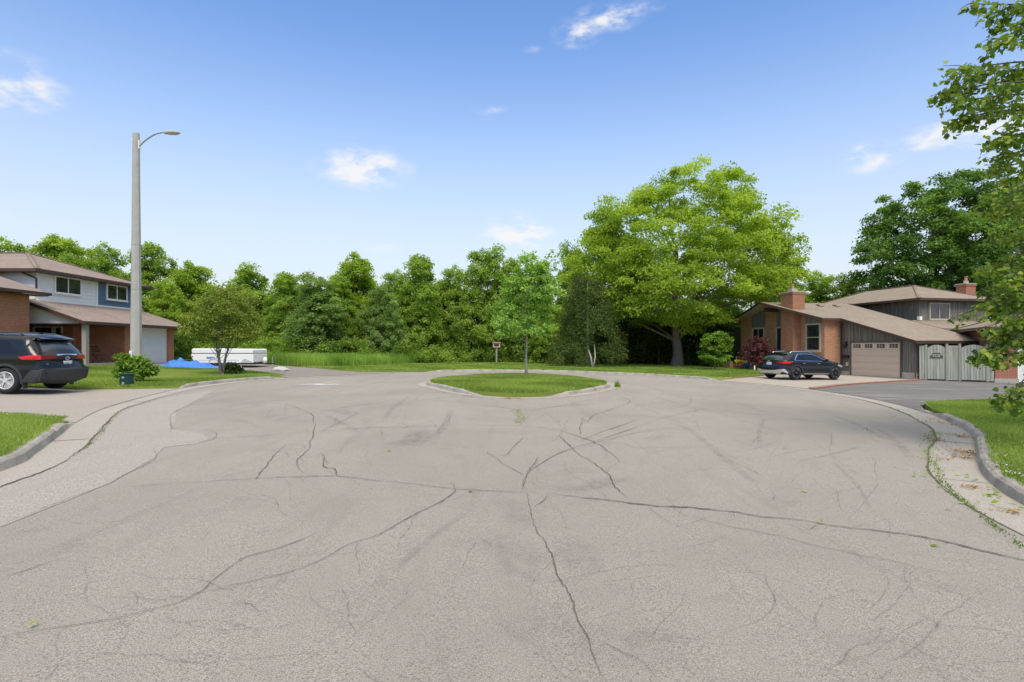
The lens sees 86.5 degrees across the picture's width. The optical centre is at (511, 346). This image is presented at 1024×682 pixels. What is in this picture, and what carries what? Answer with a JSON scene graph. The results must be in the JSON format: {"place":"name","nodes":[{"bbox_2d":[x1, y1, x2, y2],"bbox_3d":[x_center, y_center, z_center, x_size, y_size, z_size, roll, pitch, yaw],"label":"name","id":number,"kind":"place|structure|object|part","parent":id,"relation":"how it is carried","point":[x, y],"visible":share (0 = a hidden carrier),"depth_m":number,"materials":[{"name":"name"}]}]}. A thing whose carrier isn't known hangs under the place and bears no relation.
{"place":"outdoors","nodes":[
{"label":"outdoors","id":0,"kind":"place"},
{"bbox_2d":[0,411,68,455],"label":"lawn","id":1,"kind":"structure","parent":0,"point":[62,421],"depth_m":9.21,"materials":[{"name":"green plant"}]},
{"bbox_2d":[0,388,178,422],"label":"driveway","id":2,"kind":"structure","parent":0,"point":[75,406],"depth_m":13.95,"materials":[{"name":"grey concrete"}]},
{"bbox_2d":[0,331,88,392],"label":"parked car","id":3,"kind":"object","parent":2,"relation":"on","point":[53,361],"visible":1,"depth_m":15.01,"materials":[{"name":"black paint"}]},
{"bbox_3d":[-13.847,-0.001,14.872,0.867,0.415,0.197,1,0,-2],"label":"side window","id":4,"kind":"part","parent":3,"relation":"part of","materials":[{"name":"black glass"}]},
{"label":"rear window","id":5,"kind":"part","parent":3,"relation":"part of","materials":[{"name":"grey glass"}]},
{"bbox_2d":[28,364,284,389],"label":"lawn","id":6,"kind":"structure","parent":0,"point":[165,374],"depth_m":20.81,"materials":[{"name":"green plant"}]},
{"bbox_2d":[118,373,134,386],"bbox_3d":[-12.750,1.107,18.000,0.360,0.450,0.300,0,0,14],"label":"utility cabinet","id":7,"kind":"object","parent":6,"relation":"on","point":[126,378],"visible":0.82,"depth_m":17.89,"materials":[{"name":"teal metal"}]},
{"bbox_2d":[111,352,160,380],"bbox_3d":[-13.536,0.814,19.486,1.608,1.232,1.152,0,0,0],"label":"bush","id":8,"kind":"object","parent":6,"relation":"on","point":[142,368],"visible":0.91,"depth_m":19.33,"materials":[{"name":"green plant"}]},
{"bbox_2d":[129,130,179,357],"bbox_3d":[-14.419,-3.634,21.966,1.978,10.161,0.483,0,0,0],"label":"street lamp","id":9,"kind":"object","parent":6,"relation":"on","point":[136,322],"visible":0.9,"depth_m":21.88,"materials":[{"name":"concrete"}]},
{"bbox_2d":[159,357,218,367],"bbox_3d":[-17.752,0.867,29.904,3.620,0.567,1.661,0,0,-4],"label":"blue tarp","id":10,"kind":"object","parent":6,"relation":"on","point":[180,362],"visible":0.77,"depth_m":29.54,"materials":[{"name":"blue plastic"}]},
{"bbox_2d":[176,285,267,373],"bbox_3d":[-13.115,-0.710,24.723,3.572,4.339,3.236,0,0,34],"label":"ornamental tree","id":11,"kind":"object","parent":6,"relation":"on","point":[238,324],"visible":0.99,"depth_m":24.24,"materials":[{"name":"green plant"}]},
{"bbox_2d":[218,362,245,373],"bbox_3d":[-12.947,1.097,25.143,1.127,0.820,1.152,0,0,-21],"label":"shrub","id":12,"kind":"object","parent":6,"relation":"on","point":[233,368],"visible":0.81,"depth_m":24.99,"materials":[{"name":"green plant"}]},
{"bbox_2d":[150,363,409,377],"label":"driveway","id":13,"kind":"structure","parent":0,"point":[294,371],"depth_m":30.04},
{"bbox_2d":[191,348,275,365],"bbox_3d":[-16.634,0.646,32.992,4.647,1.096,1.823,0,0,1],"label":"popup camper","id":14,"kind":"object","parent":13,"relation":"on","point":[238,356],"visible":0.73,"depth_m":32.12,"materials":[{"name":"white metal"}]},
{"bbox_2d":[271,366,289,370],"bbox_3d":[-12.620,1.195,29.602,1.040,0.267,0.422,0,0,0],"label":"garden stone","id":15,"kind":"object","parent":13,"relation":"on","point":[278,368],"visible":0.85,"depth_m":29.45,"materials":[{"name":"white stone"}]},
{"bbox_2d":[267,351,417,365],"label":"tall grass","id":16,"kind":"structure","parent":0,"point":[315,359],"depth_m":36.62,"materials":[{"name":"green plant"}]},
{"bbox_2d":[174,356,776,379],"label":"lawn","id":17,"kind":"structure","parent":0,"point":[415,370],"depth_m":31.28,"materials":[{"name":"green plant"}]},
{"bbox_2d":[0,236,31,251],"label":"broadleaf tree","id":18,"kind":"object","parent":17,"relation":"on","point":[6,246],"visible":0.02,"depth_m":45.59,"materials":[{"name":"green plant"}]},
{"bbox_2d":[19,233,86,261],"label":"broadleaf tree","id":19,"kind":"object","parent":17,"relation":"on","point":[52,246],"visible":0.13,"depth_m":46.36,"materials":[{"name":"green plant"}]},
{"bbox_2d":[57,250,100,271],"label":"broadleaf tree","id":20,"kind":"object","parent":17,"relation":"on","point":[87,263],"visible":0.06,"depth_m":43.81,"materials":[{"name":"green plant"}]},
{"bbox_2d":[80,241,128,276],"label":"broadleaf tree","id":21,"kind":"object","parent":17,"relation":"on","point":[108,265],"visible":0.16,"depth_m":47.88,"materials":[{"name":"green plant"}]},
{"bbox_2d":[116,240,180,313],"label":"broadleaf tree","id":22,"kind":"object","parent":17,"relation":"on","point":[151,265],"visible":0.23,"depth_m":44.43,"materials":[{"name":"green plant"}]},
{"bbox_2d":[143,277,190,358],"bbox_3d":[-25.085,-2.010,39.942,3.481,6.264,3.718,0,0,35],"label":"broadleaf tree","id":23,"kind":"object","parent":17,"relation":"on","point":[172,308],"visible":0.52,"depth_m":39.51,"materials":[{"name":"green plant"}]},
{"bbox_2d":[169,259,221,355],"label":"broadleaf tree","id":24,"kind":"object","parent":17,"relation":"on","point":[184,278],"visible":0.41,"depth_m":42.41,"materials":[{"name":"green plant"}]},
{"bbox_2d":[195,295,238,348],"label":"broadleaf tree","id":25,"kind":"object","parent":17,"relation":"on","point":[217,328],"visible":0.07,"depth_m":43.26,"materials":[{"name":"green plant"}]},
{"bbox_2d":[224,262,277,348],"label":"broadleaf tree","id":26,"kind":"object","parent":17,"relation":"on","point":[246,277],"visible":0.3,"depth_m":44.35,"materials":[{"name":"green plant"}]},
{"bbox_2d":[250,339,288,354],"bbox_3d":[-17.168,0.352,38.753,2.588,1.945,2.578,0,0,0],"label":"shrub","id":27,"kind":"object","parent":17,"relation":"on","point":[279,348],"visible":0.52,"depth_m":38.52,"materials":[{"name":"green plant"}]},
{"bbox_2d":[253,271,307,349],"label":"broadleaf tree","id":28,"kind":"object","parent":17,"relation":"on","point":[276,311],"visible":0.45,"depth_m":42.89,"materials":[{"name":"green plant"}]},
{"bbox_2d":[279,271,350,353],"bbox_3d":[-14.871,-1.971,41.288,5.146,7.840,5.682,0,0,-20],"label":"bushy tree","id":29,"kind":"object","parent":17,"relation":"on","point":[314,296],"visible":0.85,"depth_m":39.92,"materials":[{"name":"green plant"}]},
{"bbox_2d":[316,273,361,353],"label":"broadleaf tree","id":30,"kind":"object","parent":17,"relation":"on","point":[340,282],"visible":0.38,"depth_m":43.44,"materials":[{"name":"green plant"}]},
{"bbox_2d":[329,251,378,351],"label":"broadleaf tree","id":31,"kind":"object","parent":17,"relation":"on","point":[365,282],"visible":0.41,"depth_m":46.10,"materials":[{"name":"green plant"}]},
{"bbox_2d":[354,279,411,352],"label":"bushy tree","id":32,"kind":"object","parent":17,"relation":"on","point":[383,309],"visible":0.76,"depth_m":42.38,"materials":[{"name":"green plant"}]},
{"bbox_2d":[380,268,422,352],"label":"broadleaf tree","id":33,"kind":"object","parent":17,"relation":"on","point":[398,280],"visible":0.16,"depth_m":48.26,"materials":[{"name":"green plant"}]},
{"bbox_2d":[393,253,444,352],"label":"broadleaf tree","id":34,"kind":"object","parent":17,"relation":"on","point":[426,288],"visible":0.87,"depth_m":46.68,"materials":[{"name":"green plant"}]},
{"bbox_2d":[422,279,463,351],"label":"broadleaf tree","id":35,"kind":"object","parent":17,"relation":"on","point":[442,301],"visible":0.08,"depth_m":49.82,"materials":[{"name":"green plant"}]},
{"bbox_2d":[437,263,474,357],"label":"broadleaf tree","id":36,"kind":"object","parent":17,"relation":"on","point":[457,325],"visible":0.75,"depth_m":48.91,"materials":[{"name":"green plant"}]},
{"bbox_2d":[458,243,518,361],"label":"broadleaf tree","id":37,"kind":"object","parent":17,"relation":"on","point":[484,271],"visible":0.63,"depth_m":49.04,"materials":[{"name":"green plant"}]},
{"bbox_2d":[492,342,500,361],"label":"birdhouse post","id":38,"kind":"object","parent":17,"relation":"on","point":[496,345],"visible":0.91,"depth_m":47.35,"materials":[{"name":"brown wood"}]},
{"bbox_2d":[491,257,521,361],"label":"broadleaf tree","id":39,"kind":"object","parent":17,"relation":"on","point":[507,268],"visible":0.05,"depth_m":51.14,"materials":[{"name":"green plant"}]},
{"bbox_2d":[499,273,552,360],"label":"broadleaf tree","id":40,"kind":"object","parent":17,"relation":"on","point":[516,348],"visible":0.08,"depth_m":48.79,"materials":[{"name":"green plant"}]},
{"bbox_2d":[528,305,566,362],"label":"broadleaf tree","id":41,"kind":"object","parent":17,"relation":"on","point":[538,348],"visible":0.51,"depth_m":46.24,"materials":[{"name":"green plant"}]},
{"bbox_2d":[554,239,590,349],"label":"broadleaf tree","id":42,"kind":"object","parent":17,"relation":"on","point":[565,286],"visible":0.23,"depth_m":49.61,"materials":[{"name":"green plant"}]},
{"bbox_2d":[546,270,628,367],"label":"cedar tree","id":43,"kind":"object","parent":17,"relation":"on","point":[584,303],"visible":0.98,"depth_m":40.20,"materials":[{"name":"green plant"}]},
{"bbox_2d":[589,309,740,364],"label":"hedge","id":44,"kind":"object","parent":17,"relation":"on","point":[636,335],"visible":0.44,"depth_m":47.45,"materials":[{"name":"green plant"}]},
{"bbox_2d":[559,153,816,365],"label":"maple tree","id":45,"kind":"object","parent":17,"relation":"on","point":[621,264],"visible":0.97,"depth_m":41.27,"materials":[{"name":"green plant"}]},
{"bbox_2d":[697,359,718,366],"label":"shrub","id":46,"kind":"object","parent":17,"relation":"on","point":[701,362],"visible":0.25,"depth_m":43.30,"materials":[{"name":"green plant"}]},
{"bbox_2d":[696,331,733,368],"bbox_3d":[14.011,0.325,37.329,2.423,2.866,2.442,0,0,0],"label":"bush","id":47,"kind":"object","parent":17,"relation":"on","point":[717,346],"visible":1,"depth_m":36.81,"materials":[{"name":"green plant"}]},
{"bbox_2d":[702,294,745,359],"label":"broadleaf tree","id":48,"kind":"object","parent":17,"relation":"on","point":[737,312],"visible":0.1,"depth_m":51.29,"materials":[{"name":"green plant"}]},
{"bbox_2d":[735,360,747,367],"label":"flower pot","id":49,"kind":"object","parent":17,"relation":"on","point":[739,365],"visible":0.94,"depth_m":40.45,"materials":[{"name":"ceramic"}]},
{"bbox_2d":[738,336,779,369],"bbox_3d":[17.768,0.517,38.983,3.291,2.658,2.399,0,0,0],"label":"red maple","id":50,"kind":"object","parent":17,"relation":"on","point":[757,350],"visible":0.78,"depth_m":38.55,"materials":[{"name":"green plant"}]},
{"bbox_2d":[0,372,1023,681],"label":"road","id":51,"kind":"structure","parent":0,"point":[462,582],"depth_m":4.16,"materials":[{"name":"grey asphalt"}]},
{"bbox_2d":[0,422,76,471],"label":"kerb","id":52,"kind":"structure","parent":51,"relation":"on","point":[26,452],"depth_m":7.48,"materials":[{"name":"concrete"}]},
{"bbox_2d":[0,389,215,526],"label":"asphalt strip","id":53,"kind":"object","parent":51,"relation":"on","point":[132,438],"visible":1,"depth_m":7.20,"materials":[{"name":"grey asphalt"}]},
{"bbox_2d":[178,376,281,388],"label":"kerb","id":54,"kind":"structure","parent":51,"relation":"on","point":[221,381],"depth_m":21.36,"materials":[{"name":"concrete"}]},
{"bbox_2d":[426,380,481,395],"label":"kerb","id":55,"kind":"structure","parent":51,"relation":"on","point":[446,387],"depth_m":18.87,"materials":[{"name":"concrete"}]},
{"bbox_2d":[0,371,1023,534],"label":"gutter","id":56,"kind":"object","parent":51,"relation":"on","point":[56,451],"visible":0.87,"depth_m":7.69,"materials":[{"name":"concrete"}]},
{"bbox_2d":[0,372,967,504],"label":"gutter seam","id":57,"kind":"object","parent":56,"relation":"on","point":[424,372],"visible":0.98,"depth_m":7.84,"materials":[{"name":"grey concrete"}]},
{"bbox_2d":[27,449,1023,625],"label":"fallen leaves","id":58,"kind":"object","parent":56,"relation":"on","point":[993,501],"visible":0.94,"depth_m":5.85,"materials":[{"name":"brown plant"}]},
{"bbox_2d":[82,387,1023,547],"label":"weeds","id":59,"kind":"object","parent":56,"relation":"on","point":[950,489],"visible":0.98,"depth_m":6.67,"materials":[{"name":"green plant"}]},
{"bbox_2d":[463,390,1019,514],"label":"dry seed litter","id":60,"kind":"object","parent":56,"relation":"on","point":[967,451],"visible":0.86,"depth_m":8.33,"materials":[{"name":"beige plant"}]},
{"bbox_2d":[9,396,1023,669],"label":"road cracks","id":61,"kind":"object","parent":51,"relation":"on","point":[533,524],"visible":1,"depth_m":4.95,"materials":[{"name":"grey asphalt"}]},
{"bbox_2d":[418,381,618,398],"bbox_3d":[0.288,1.547,22.502,8.221,0.099,12.593,0,0,0],"label":"gutter","id":62,"kind":"object","parent":51,"relation":"on","point":[423,384],"visible":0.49,"depth_m":18.11,"materials":[{"name":"concrete"}]},
{"bbox_2d":[614,380,620,386],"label":"weeds","id":63,"kind":"object","parent":62,"relation":"on","point":[617,385],"visible":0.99,"depth_m":21.55,"materials":[{"name":"green plant"}]},
{"bbox_2d":[430,369,716,379],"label":"kerb","id":64,"kind":"structure","parent":51,"relation":"on","point":[620,373],"depth_m":32.56,"materials":[{"name":"concrete"}]},
{"bbox_2d":[548,382,610,396],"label":"kerb","id":65,"kind":"structure","parent":51,"relation":"on","point":[600,387],"depth_m":18.72,"materials":[{"name":"concrete"}]},
{"bbox_2d":[928,413,1023,504],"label":"kerb","id":66,"kind":"structure","parent":51,"relation":"on","point":[1012,488],"depth_m":6.96,"materials":[{"name":"concrete"}]},
{"bbox_2d":[962,435,1023,477],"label":"kerb litter","id":67,"kind":"object","parent":66,"relation":"on","point":[995,461],"visible":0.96,"depth_m":6.88,"materials":[{"name":"brown plant"}]},
{"bbox_2d":[0,0,1023,342],"label":"sky","id":68,"kind":"structure","parent":0,"point":[314,133],"materials":[{"name":"blue"}]},
{"bbox_2d":[429,373,606,396],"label":"lawn","id":69,"kind":"structure","parent":0,"point":[501,394],"depth_m":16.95,"materials":[{"name":"green plant"}]},
{"bbox_2d":[489,249,567,373],"bbox_3d":[0.826,-1.694,27.313,3.959,6.510,3.367,0,0,0],"label":"young tree","id":70,"kind":"object","parent":69,"relation":"on","point":[503,323],"visible":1,"depth_m":26.91,"materials":[{"name":"green plant"}]},
{"bbox_2d":[106,384,932,412],"bbox_3d":[0.571,1.543,21.187,22.920,0.271,17.359,0,0,0],"label":"driveway apron","id":71,"kind":"object","parent":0,"point":[766,384],"visible":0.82,"depth_m":14.18,"materials":[{"name":"concrete"}]},
{"bbox_2d":[719,374,909,388],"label":"driveway","id":72,"kind":"structure","parent":0,"point":[802,381],"depth_m":27.68,"materials":[{"name":"concrete"}]},
{"bbox_2d":[757,351,842,379],"bbox_3d":[15.463,0.964,28.982,4.707,1.462,2.120,1,0,-20],"label":"parked car","id":73,"kind":"object","parent":72,"relation":"on","point":[795,365],"visible":1,"depth_m":28.07,"materials":[{"name":"black paint"}]},
{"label":"rear window","id":74,"kind":"part","parent":73,"relation":"part of","materials":[{"name":"grey glass"}]},
{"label":"side window","id":75,"kind":"part","parent":73,"relation":"part of","materials":[{"name":"black glass"}]},
{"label":"side window","id":76,"kind":"part","parent":73,"relation":"part of","materials":[{"name":"black glass"}]},
{"bbox_2d":[732,352,1023,382],"bbox_3d":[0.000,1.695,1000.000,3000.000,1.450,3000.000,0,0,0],"label":"ground","id":77,"kind":"structure","parent":0,"point":[939,379],"depth_m":38.01,"materials":[{"name":"grey concrete"}]},
{"bbox_2d":[0,252,184,365],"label":"house","id":78,"kind":"structure","parent":77,"relation":"on","point":[85,309],"depth_m":30.03,"materials":[{"name":"orange brick"}]},
{"bbox_2d":[33,326,53,334],"bbox_3d":[-25.825,-0.102,29.965,1.160,2.045,0.130,0,0,0],"label":"window","id":79,"kind":"structure","parent":78,"relation":"in","point":[39,329],"depth_m":29.98,"materials":[{"name":"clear glass"}]},
{"bbox_2d":[54,326,62,335],"bbox_3d":[-25.000,-0.102,29.965,0.510,2.045,0.130,0,0,0],"label":"window","id":80,"kind":"structure","parent":78,"relation":"in","point":[57,329],"depth_m":29.98,"materials":[{"name":"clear glass"}]},
{"bbox_2d":[53,275,82,296],"bbox_3d":[-24.415,-3.328,29.950,0.130,0.995,1.870,0,0,0],"label":"window","id":81,"kind":"structure","parent":78,"relation":"in","point":[69,286],"depth_m":29.90,"materials":[{"name":"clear glass"}]},
{"bbox_2d":[91,346,107,362],"bbox_3d":[-21.904,0.412,28.879,0.470,0.937,0.624,0,0,10],"label":"folding chair","id":82,"kind":"object","parent":78,"relation":"on","point":[100,354],"visible":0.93,"depth_m":28.73,"materials":[{"name":"brown wood"}]},
{"bbox_2d":[105,284,128,302],"bbox_3d":[-24.415,-3.308,33.650,0.130,0.995,1.810,0,0,0],"label":"window","id":83,"kind":"structure","parent":78,"relation":"in","point":[118,293],"depth_m":33.61,"materials":[{"name":"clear glass"}]},
{"bbox_2d":[142,328,166,362],"bbox_3d":[-22.055,-0.090,33.400,0.110,2.280,2.600,0,0,0],"label":"garage door","id":84,"kind":"structure","parent":78,"relation":"in","point":[154,340],"depth_m":33.62,"materials":[{"name":"white metal"}]},
{"bbox_2d":[174,330,198,359],"bbox_3d":[-22.874,-0.264,37.519,2.293,2.662,2.188,0,0,0],"label":"shrub","id":85,"kind":"object","parent":77,"relation":"on","point":[181,350],"visible":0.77,"depth_m":37.50,"materials":[{"name":"green plant"}]},
{"bbox_2d":[143,274,734,363],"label":"woodland","id":86,"kind":"object","parent":77,"relation":"on","point":[272,291],"visible":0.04,"depth_m":48.82,"materials":[{"name":"green plant"}]},
{"bbox_2d":[175,333,704,364],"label":"undergrowth","id":87,"kind":"object","parent":77,"relation":"on","point":[434,355],"visible":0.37,"depth_m":44.60,"materials":[{"name":"green plant"}]},
{"bbox_2d":[799,269,848,302],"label":"broadleaf tree","id":88,"kind":"object","parent":77,"relation":"on","point":[822,292],"visible":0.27,"depth_m":60.76,"materials":[{"name":"green plant"}]},
{"bbox_2d":[701,276,999,378],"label":"house","id":89,"kind":"structure","parent":77,"relation":"on","point":[885,332],"depth_m":36.90,"materials":[{"name":"brick"}]},
{"bbox_2d":[752,327,764,342],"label":"window","id":90,"kind":"structure","parent":89,"relation":"in","point":[758,331],"depth_m":41.76,"materials":[{"name":"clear glass"}]},
{"bbox_2d":[776,327,780,350],"bbox_3d":[19.434,-0.252,39.547,0.130,2.395,0.760,0,0,-12],"label":"window","id":91,"kind":"structure","parent":89,"relation":"in","point":[778,329],"depth_m":39.66,"materials":[{"name":"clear glass"}]},
{"bbox_2d":[805,323,820,351],"bbox_3d":[20.112,-0.603,36.358,0.130,1.935,1.400,0,0,-12],"label":"window","id":92,"kind":"structure","parent":89,"relation":"in","point":[812,330],"depth_m":36.33,"materials":[{"name":"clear glass"}]},
{"bbox_2d":[850,341,901,377],"bbox_3d":[22.126,0.725,33.177,0.110,2.150,3.660,0,0,-12],"label":"garage door","id":93,"kind":"structure","parent":89,"relation":"in","point":[867,358],"depth_m":33.04,"materials":[{"name":"beige metal"}]},
{"bbox_2d":[928,302,949,320],"bbox_3d":[29.286,-2.408,37.249,1.790,1.225,0.130,0,0,-12],"label":"window","id":94,"kind":"structure","parent":89,"relation":"in","point":[936,311],"depth_m":37.24,"materials":[{"name":"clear glass"}]},
{"bbox_2d":[834,272,870,296],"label":"broadleaf tree","id":95,"kind":"object","parent":77,"relation":"on","point":[848,288],"visible":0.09,"depth_m":59.42,"materials":[{"name":"green plant"}]},
{"bbox_2d":[847,167,1023,318],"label":"dark tree","id":96,"kind":"object","parent":77,"relation":"on","point":[953,248],"visible":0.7,"depth_m":51.37,"materials":[{"name":"green plant"}]},
{"bbox_2d":[950,314,1023,382],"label":"house","id":97,"kind":"structure","parent":77,"relation":"on","point":[1012,375],"depth_m":28.56,"materials":[{"name":"red brick"}]},
{"bbox_2d":[1018,349,1023,381],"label":"garage door","id":98,"kind":"structure","parent":97,"relation":"in","point":[1020,370],"depth_m":28.15,"materials":[{"name":"white metal"}]},
{"bbox_2d":[805,380,1023,412],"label":"driveway","id":99,"kind":"structure","parent":0,"point":[915,395],"depth_m":21.17,"materials":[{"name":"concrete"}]},
{"bbox_2d":[809,379,923,388],"bbox_3d":[17.356,1.759,26.010,13.985,0.282,0.350,0,0,-39],"label":"brick edging","id":100,"kind":"object","parent":99,"relation":"on","point":[827,386],"visible":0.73,"depth_m":24.42,"materials":[{"name":"red brick"}]},
{"bbox_2d":[919,344,993,381],"bbox_3d":[24.077,0.838,29.532,3.144,2.000,0.140,0,0,35],"label":"wooden fence","id":101,"kind":"object","parent":99,"relation":"on","point":[955,362],"visible":0.89,"depth_m":29.61,"materials":[{"name":"grey wood"}]},
{"bbox_2d":[928,345,944,378],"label":"wooden gate","id":102,"kind":"structure","parent":101,"relation":"attached to","point":[937,355],"depth_m":29.96,"materials":[{"name":"wood"}]},
{"bbox_2d":[961,345,985,380],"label":"wooden gate","id":103,"kind":"structure","parent":101,"relation":"attached to","point":[967,368],"depth_m":29.17,"materials":[{"name":"grey wood"}]},
{"bbox_2d":[924,398,1023,485],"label":"lawn","id":104,"kind":"structure","parent":0,"point":[928,407],"depth_m":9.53,"materials":[{"name":"green plant"}]},
{"bbox_2d":[0,375,1023,485],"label":"grass","id":105,"kind":"structure","parent":104,"relation":"on","point":[973,422],"depth_m":8.54,"materials":[{"name":"green plant"}]},
{"bbox_2d":[926,0,1023,417],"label":"linden tree","id":106,"kind":"object","parent":104,"relation":"on","point":[1011,330],"visible":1,"depth_m":7.98,"materials":[{"name":"green plant"}]}
]}

